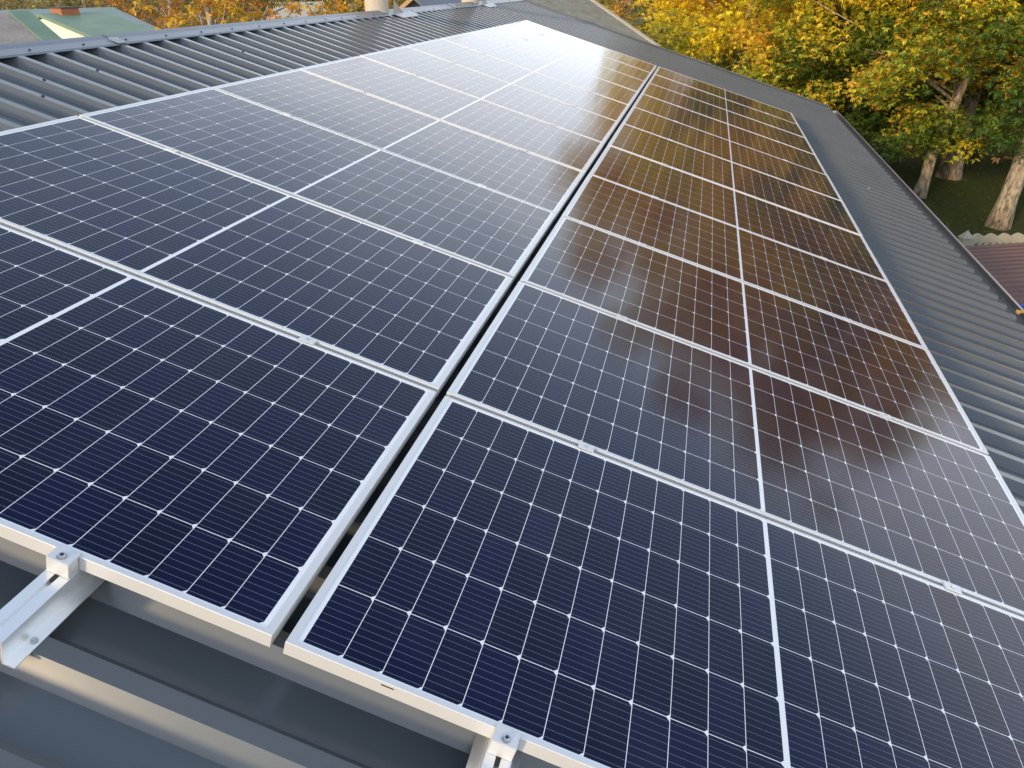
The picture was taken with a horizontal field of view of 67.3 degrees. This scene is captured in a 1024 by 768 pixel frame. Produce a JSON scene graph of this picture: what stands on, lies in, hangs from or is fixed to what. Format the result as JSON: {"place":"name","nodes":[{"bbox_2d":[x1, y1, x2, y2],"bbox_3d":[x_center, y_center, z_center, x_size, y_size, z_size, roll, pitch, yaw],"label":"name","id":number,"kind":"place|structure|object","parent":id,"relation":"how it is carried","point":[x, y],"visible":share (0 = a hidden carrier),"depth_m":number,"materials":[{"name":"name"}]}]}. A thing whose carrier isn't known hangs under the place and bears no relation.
{"place":"outdoors","nodes":[
{"label":"outdoors","id":0,"kind":"place"},
{"bbox_2d":[0,10,61,43],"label":"slate roofed house","id":1,"kind":"structure","parent":0,"point":[18,26],"depth_m":13.61,"materials":[{"name":"beige paint"}]},
{"bbox_2d":[0,7,157,29],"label":"teal roofed house","id":2,"kind":"structure","parent":0,"point":[117,12],"depth_m":31.69,"materials":[{"name":"paint"}]},
{"bbox_2d":[35,11,151,38],"bbox_3d":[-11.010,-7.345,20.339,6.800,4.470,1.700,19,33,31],"label":"green roofed house","id":3,"kind":"structure","parent":0,"point":[84,24],"depth_m":18.67,"materials":[{"name":"beige"}]},
{"bbox_2d":[49,6,79,14],"bbox_3d":[-11.127,-9.209,19.177,0.570,0.350,0.470,19,33,31],"label":"brick chimney","id":4,"kind":"object","parent":3,"relation":"on","point":[66,10],"visible":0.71,"depth_m":18.98,"materials":[{"name":"orange brick"}]},
{"bbox_2d":[261,1,331,19],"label":"rose house","id":5,"kind":"structure","parent":0,"point":[283,13],"depth_m":68.70,"materials":[{"name":"paint"}]},
{"bbox_2d":[26,0,1023,244],"bbox_3d":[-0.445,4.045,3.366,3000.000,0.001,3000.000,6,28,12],"label":"ground","id":6,"kind":"structure","parent":0,"point":[971,191],"depth_m":21.85,"materials":[{"name":"green plant"}]},
{"bbox_2d":[0,0,60,9],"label":"autumn tree","id":7,"kind":"object","parent":6,"relation":"on","point":[4,4],"visible":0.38,"depth_m":45.80,"materials":[{"name":"orange plant"}]},
{"bbox_2d":[2,0,109,9],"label":"autumn tree","id":8,"kind":"object","parent":6,"relation":"on","point":[49,5],"visible":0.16,"depth_m":52.44,"materials":[{"name":"orange plant"}]},
{"bbox_2d":[45,0,144,17],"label":"autumn tree","id":9,"kind":"object","parent":6,"relation":"on","point":[84,5],"visible":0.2,"depth_m":57.72,"materials":[{"name":"orange plant"}]},
{"bbox_2d":[87,0,191,28],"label":"autumn tree","id":10,"kind":"object","parent":6,"relation":"on","point":[142,17],"visible":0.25,"depth_m":42.72,"materials":[{"name":"orange plant"}]},
{"bbox_2d":[129,0,220,28],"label":"autumn tree","id":11,"kind":"object","parent":6,"relation":"on","point":[168,4],"visible":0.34,"depth_m":39.22,"materials":[{"name":"orange plant"}]},
{"bbox_2d":[129,0,268,29],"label":"autumn tree","id":12,"kind":"object","parent":6,"relation":"on","point":[225,7],"visible":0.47,"depth_m":30.32,"materials":[{"name":"orange plant"}]},
{"bbox_2d":[169,0,308,23],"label":"autumn tree","id":13,"kind":"object","parent":6,"relation":"on","point":[257,9],"visible":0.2,"depth_m":34.25,"materials":[{"name":"orange plant"}]},
{"bbox_2d":[246,15,291,21],"bbox_3d":[-9.697,-13.473,32.620,4.450,4.001,4.751,6,28,12],"label":"autumn tree","id":14,"kind":"object","parent":6,"relation":"on","point":[254,20],"visible":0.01,"depth_m":31.42,"materials":[{"name":"green plant"}]},
{"bbox_2d":[283,0,351,15],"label":"autumn tree","id":15,"kind":"object","parent":6,"relation":"on","point":[318,11],"visible":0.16,"depth_m":29.68,"materials":[{"name":"orange plant"}]},
{"bbox_2d":[309,0,404,13],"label":"autumn tree","id":16,"kind":"object","parent":6,"relation":"on","point":[354,8],"visible":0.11,"depth_m":33.53,"materials":[{"name":"orange plant"}]},
{"bbox_2d":[0,0,742,13],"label":"distant woods","id":17,"kind":"object","parent":6,"relation":"on","point":[350,1],"visible":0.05,"depth_m":141.69,"materials":[{"name":"orange plant"}]},
{"bbox_2d":[357,0,399,11],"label":"autumn tree","id":18,"kind":"object","parent":6,"relation":"on","point":[398,2],"visible":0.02,"depth_m":31.94,"materials":[{"name":"orange plant"}]},
{"bbox_2d":[400,0,419,7],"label":"wooden gable house","id":19,"kind":"structure","parent":6,"relation":"on","point":[409,3],"depth_m":26.39,"materials":[{"name":"brown wood"}]},
{"bbox_2d":[0,0,1023,767],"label":"metal roofed house","id":20,"kind":"structure","parent":6,"relation":"on","point":[106,674],"depth_m":3.55,"materials":[{"name":"paint"}]},
{"bbox_2d":[0,569,104,668],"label":"mounting rail","id":21,"kind":"object","parent":20,"relation":"attached to","point":[37,611],"visible":0.12,"depth_m":1.48,"materials":[{"name":"silver metal"}]},
{"bbox_2d":[46,545,81,581],"bbox_3d":[-0.894,0.357,1.525,0.050,0.051,0.054,21,30,3],"label":"end clamp","id":22,"kind":"object","parent":21,"relation":"attached to","point":[62,560],"visible":1,"depth_m":1.52,"materials":[{"name":"silver metal"}]},
{"bbox_2d":[0,224,436,646],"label":"solar panel","id":23,"kind":"object","parent":21,"relation":"attached to","point":[224,469],"visible":1,"depth_m":1.92,"materials":[{"name":"blue glass"}]},
{"bbox_2d":[0,115,512,396],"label":"solar panel","id":24,"kind":"object","parent":21,"relation":"attached to","point":[404,308],"visible":0.93,"depth_m":2.85,"materials":[{"name":"blue glass"}]},
{"bbox_2d":[165,147,178,152],"bbox_3d":[-1.514,-1.027,3.426,0.050,0.042,0.036,21,30,3],"label":"clamp","id":25,"kind":"object","parent":24,"relation":"attached to","point":[172,149],"visible":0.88,"depth_m":3.41,"materials":[{"name":"silver metal"}]},
{"bbox_2d":[298,334,316,344],"bbox_3d":[-0.651,-0.127,2.444,0.050,0.042,0.036,21,30,3],"label":"clamp","id":26,"kind":"object","parent":21,"relation":"on","point":[308,339],"visible":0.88,"depth_m":2.43,"materials":[{"name":"silver metal"}]},
{"bbox_2d":[79,87,555,282],"bbox_3d":[-0.854,-1.059,3.849,2.094,0.035,1.038,21,30,3],"label":"solar panel","id":27,"kind":"object","parent":21,"relation":"attached to","point":[501,233],"visible":0.89,"depth_m":3.75,"materials":[{"name":"blue glass"}]},
{"bbox_2d":[212,69,583,218],"bbox_3d":[-0.613,-1.536,4.762,2.094,0.035,1.038,21,30,3],"label":"solar panel","id":28,"kind":"object","parent":21,"relation":"attached to","point":[442,146],"visible":0.89,"depth_m":4.69,"materials":[{"name":"blue glass"}]},
{"bbox_2d":[412,238,424,244],"bbox_3d":[-0.411,-0.606,3.356,0.050,0.042,0.036,21,30,3],"label":"clamp","id":29,"kind":"object","parent":21,"relation":"on","point":[418,241],"visible":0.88,"depth_m":3.34,"materials":[{"name":"silver metal"}]},
{"bbox_2d":[299,56,603,176],"bbox_3d":[-0.372,-2.016,5.673,2.094,0.037,1.038,21,30,3],"label":"solar panel","id":30,"kind":"object","parent":21,"relation":"attached to","point":[556,144],"visible":0.89,"depth_m":5.60,"materials":[{"name":"blue glass"}]},
{"bbox_2d":[360,46,618,146],"bbox_3d":[-0.133,-2.495,6.585,2.094,0.035,1.038,21,30,3],"label":"solar panel","id":31,"kind":"object","parent":21,"relation":"attached to","point":[518,99],"visible":0.89,"depth_m":6.53,"materials":[{"name":"blue glass"}]},
{"bbox_2d":[406,38,629,123],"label":"solar panel","id":32,"kind":"object","parent":21,"relation":"attached to","point":[539,83],"visible":0.89,"depth_m":7.45,"materials":[{"name":"blue glass"}]},
{"bbox_2d":[442,32,638,107],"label":"solar panel","id":33,"kind":"object","parent":21,"relation":"attached to","point":[565,74],"visible":0.87,"depth_m":8.36,"materials":[{"name":"blue glass"}]},
{"bbox_2d":[470,27,645,93],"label":"solar panel","id":34,"kind":"object","parent":21,"relation":"attached to","point":[570,61],"visible":0.89,"depth_m":9.28,"materials":[{"name":"blue glass"}]},
{"bbox_2d":[492,23,651,83],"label":"solar panel","id":35,"kind":"object","parent":21,"relation":"attached to","point":[575,51],"visible":0.87,"depth_m":10.20,"materials":[{"name":"blue glass"}]},
{"bbox_2d":[511,20,656,74],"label":"solar panel","id":36,"kind":"object","parent":21,"relation":"attached to","point":[589,46],"visible":0.87,"depth_m":11.11,"materials":[{"name":"blue glass"}]},
{"bbox_2d":[364,0,418,17],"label":"vent pipe","id":37,"kind":"object","parent":20,"relation":"on","point":[379,5],"visible":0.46,"depth_m":8.92,"materials":[{"name":"metal"}]},
{"bbox_2d":[461,0,495,6],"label":"vent pipe","id":38,"kind":"object","parent":20,"relation":"on","point":[484,2],"visible":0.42,"depth_m":12.47,"materials":[{"name":"metal"}]},
{"bbox_2d":[466,733,522,767],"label":"mounting rail","id":39,"kind":"object","parent":20,"relation":"attached to","point":[480,756],"depth_m":1.51,"materials":[{"name":"silver metal"}]},
{"bbox_2d":[487,724,520,766],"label":"end clamp","id":40,"kind":"object","parent":39,"relation":"attached to","point":[503,742],"visible":1,"depth_m":1.46,"materials":[{"name":"silver metal"}]},
{"bbox_2d":[578,441,594,452],"bbox_3d":[0.226,0.207,2.389,0.050,0.042,0.036,21,30,3],"label":"clamp","id":41,"kind":"object","parent":39,"relation":"on","point":[585,446],"visible":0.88,"depth_m":2.38,"materials":[{"name":"silver metal"}]},
{"bbox_2d":[616,314,627,320],"bbox_3d":[0.466,-0.272,3.301,0.050,0.042,0.036,21,30,3],"label":"clamp","id":42,"kind":"object","parent":39,"relation":"on","point":[621,317],"visible":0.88,"depth_m":3.29,"materials":[{"name":"silver metal"}]},
{"bbox_2d":[283,396,1023,767],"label":"solar panel","id":43,"kind":"object","parent":39,"relation":"attached to","point":[555,602],"visible":1,"depth_m":1.85,"materials":[{"name":"blue glass"}]},
{"bbox_2d":[654,67,797,123],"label":"solar panel","id":44,"kind":"object","parent":39,"relation":"attached to","point":[723,93],"visible":0.87,"depth_m":10.99,"materials":[{"name":"blue glass"}]},
{"bbox_2d":[648,74,805,137],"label":"solar panel","id":45,"kind":"object","parent":39,"relation":"attached to","point":[730,106],"visible":0.87,"depth_m":10.07,"materials":[{"name":"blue glass"}]},
{"bbox_2d":[642,83,815,154],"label":"solar panel","id":46,"kind":"object","parent":39,"relation":"attached to","point":[728,117],"visible":0.87,"depth_m":9.16,"materials":[{"name":"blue glass"}]},
{"bbox_2d":[633,93,826,174],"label":"solar panel","id":47,"kind":"object","parent":39,"relation":"attached to","point":[726,131],"visible":0.87,"depth_m":8.25,"materials":[{"name":"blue glass"}]},
{"bbox_2d":[622,106,842,200],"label":"solar panel","id":48,"kind":"object","parent":39,"relation":"attached to","point":[739,154],"visible":0.87,"depth_m":7.32,"materials":[{"name":"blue glass"}]},
{"bbox_2d":[446,281,1023,617],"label":"solar panel","id":49,"kind":"object","parent":39,"relation":"attached to","point":[886,491],"visible":0.9,"depth_m":2.71,"materials":[{"name":"blue glass"}]},
{"bbox_2d":[878,411,891,419],"bbox_3d":[1.560,0.145,3.232,0.050,0.042,0.036,21,30,3],"label":"clamp","id":50,"kind":"object","parent":49,"relation":"attached to","point":[884,415],"visible":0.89,"depth_m":3.22,"materials":[{"name":"silver metal"}]},
{"bbox_2d":[941,580,961,593],"bbox_3d":[1.319,0.625,2.320,0.050,0.042,0.036,21,30,3],"label":"clamp","id":51,"kind":"object","parent":49,"relation":"attached to","point":[951,586],"visible":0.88,"depth_m":2.31,"materials":[{"name":"silver metal"}]},
{"bbox_2d":[608,123,862,235],"bbox_3d":[1.847,-1.742,6.460,2.094,0.037,1.038,21,30,3],"label":"solar panel","id":52,"kind":"object","parent":39,"relation":"attached to","point":[738,178],"visible":0.87,"depth_m":6.39,"materials":[{"name":"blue glass"}]},
{"bbox_2d":[589,145,888,281],"bbox_3d":[1.607,-1.260,5.549,2.094,0.036,1.038,21,30,3],"label":"solar panel","id":53,"kind":"object","parent":39,"relation":"attached to","point":[801,232],"visible":0.87,"depth_m":5.49,"materials":[{"name":"blue glass"}]},
{"bbox_2d":[562,174,927,349],"bbox_3d":[1.366,-0.782,4.636,2.094,0.037,1.038,21,30,3],"label":"solar panel","id":54,"kind":"object","parent":39,"relation":"attached to","point":[777,268],"visible":0.87,"depth_m":4.56,"materials":[{"name":"blue glass"}]},
{"bbox_2d":[520,216,988,455],"bbox_3d":[1.126,-0.302,3.724,2.094,0.035,1.038,21,30,3],"label":"solar panel","id":55,"kind":"object","parent":39,"relation":"attached to","point":[843,360],"visible":0.87,"depth_m":3.63,"materials":[{"name":"blue glass"}]},
{"bbox_2d":[414,0,660,45],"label":"outbuilding","id":56,"kind":"structure","parent":6,"relation":"on","point":[595,12],"depth_m":21.29,"materials":[{"name":"grey wood"}]},
{"bbox_2d":[597,0,659,28],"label":"autumn tree","id":57,"kind":"object","parent":6,"relation":"on","point":[618,9],"visible":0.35,"depth_m":46.02,"materials":[{"name":"yellow plant"}]},
{"bbox_2d":[624,6,677,48],"bbox_3d":[5.882,-13.663,32.660,3.118,4.305,4.191,6,28,12],"label":"autumn tree","id":58,"kind":"object","parent":6,"relation":"on","point":[639,14],"visible":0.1,"depth_m":32.24,"materials":[{"name":"yellow plant"}]},
{"bbox_2d":[655,27,670,39],"bbox_3d":[4.287,-8.368,22.840,1.266,4.059,1.742,6,28,12],"label":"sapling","id":59,"kind":"object","parent":6,"relation":"on","point":[660,31],"visible":0.03,"depth_m":22.15,"materials":[{"name":"yellow plant"}]},
{"bbox_2d":[634,0,864,115],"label":"walnut tree","id":60,"kind":"object","parent":6,"relation":"on","point":[714,41],"visible":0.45,"depth_m":23.02,"materials":[{"name":"yellow plant"}]},
{"bbox_2d":[708,0,1005,144],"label":"walnut tree","id":61,"kind":"object","parent":6,"relation":"on","point":[724,63],"visible":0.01,"depth_m":24.56,"materials":[{"name":"yellow plant"}]},
{"bbox_2d":[730,0,1023,198],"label":"walnut tree","id":62,"kind":"object","parent":6,"relation":"on","point":[918,114],"visible":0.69,"depth_m":19.45,"materials":[{"name":"yellow plant"}]},
{"bbox_2d":[731,0,1023,180],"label":"walnut tree","id":63,"kind":"object","parent":6,"relation":"on","point":[949,171],"visible":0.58,"depth_m":18.30,"materials":[{"name":"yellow plant"}]},
{"bbox_2d":[774,6,1002,135],"bbox_3d":[15.460,-15.682,27.766,10.725,12.427,12.015,6,28,12],"label":"walnut tree","id":64,"kind":"object","parent":6,"relation":"on","point":[901,126],"depth_m":27.42,"materials":[{"name":"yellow plant"}]},
{"bbox_2d":[889,130,1023,243],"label":"fallen leaves","id":65,"kind":"object","parent":6,"relation":"on","point":[959,195],"visible":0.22,"depth_m":21.01,"materials":[{"name":"yellow plant"}]},
{"bbox_2d":[919,0,1023,121],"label":"walnut tree","id":66,"kind":"object","parent":6,"relation":"on","point":[982,100],"visible":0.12,"depth_m":22.53,"materials":[{"name":"green plant"}]},
{"bbox_2d":[932,0,1023,230],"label":"walnut tree","id":67,"kind":"object","parent":6,"relation":"on","point":[1001,215],"visible":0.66,"depth_m":17.42,"materials":[{"name":"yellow plant"}]},
{"bbox_2d":[958,231,1023,245],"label":"concrete fence","id":68,"kind":"object","parent":6,"relation":"on","point":[966,238],"visible":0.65,"depth_m":14.26,"materials":[{"name":"beige concrete"}]},
{"bbox_2d":[965,243,1023,308],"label":"shed","id":69,"kind":"structure","parent":6,"relation":"on","point":[1003,265],"depth_m":9.99,"materials":[{"name":"brown metal"}]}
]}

